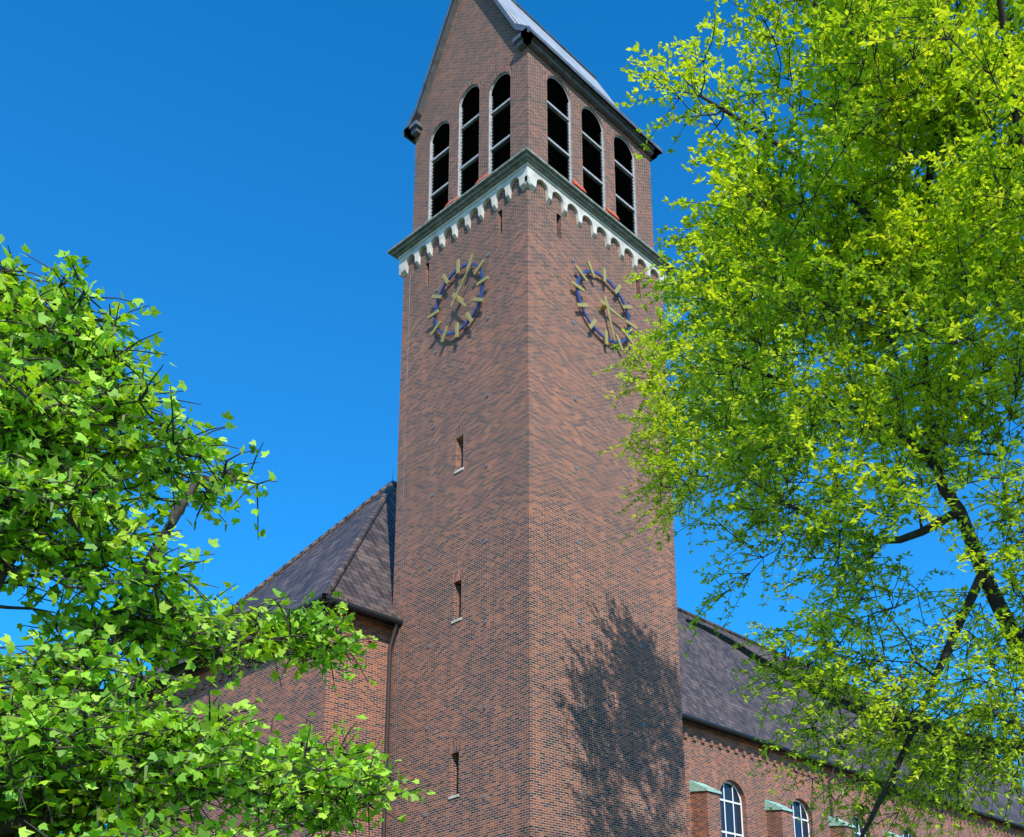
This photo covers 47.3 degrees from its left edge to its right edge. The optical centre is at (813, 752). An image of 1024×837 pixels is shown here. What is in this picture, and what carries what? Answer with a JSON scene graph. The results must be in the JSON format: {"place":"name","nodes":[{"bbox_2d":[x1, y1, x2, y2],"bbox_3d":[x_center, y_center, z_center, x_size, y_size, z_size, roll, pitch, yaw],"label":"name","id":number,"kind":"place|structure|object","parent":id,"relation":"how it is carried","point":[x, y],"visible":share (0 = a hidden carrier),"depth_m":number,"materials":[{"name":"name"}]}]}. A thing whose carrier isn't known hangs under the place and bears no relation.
{"place":"outdoors","nodes":[
{"label":"outdoors","id":0,"kind":"place"},
{"bbox_2d":[0,0,1023,834],"label":"sky","id":1,"kind":"structure","parent":0,"point":[243,171],"materials":[{"name":"blue"}]},
{"bbox_2d":[386,0,687,836],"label":"church tower","id":2,"kind":"structure","parent":0,"point":[536,686],"depth_m":38.13,"materials":[{"name":"brown brick"}]},
{"bbox_3d":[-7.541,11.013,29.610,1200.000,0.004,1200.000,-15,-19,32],"label":"ground","id":3,"kind":"structure","parent":0,"visible":0},
{"bbox_2d":[0,234,449,836],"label":"maple tree","id":4,"kind":"object","parent":3,"relation":"on","point":[68,764],"visible":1,"depth_m":9.25,"materials":[{"name":"green plant"}]},
{"bbox_2d":[131,480,1023,836],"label":"church nave","id":5,"kind":"structure","parent":3,"relation":"on","point":[351,556],"depth_m":49.38,"materials":[{"name":"brown brick"}]},
{"bbox_2d":[593,0,1023,836],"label":"locust tree","id":6,"kind":"object","parent":3,"relation":"on","point":[927,240],"visible":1,"depth_m":20.37,"materials":[{"name":"green plant"}]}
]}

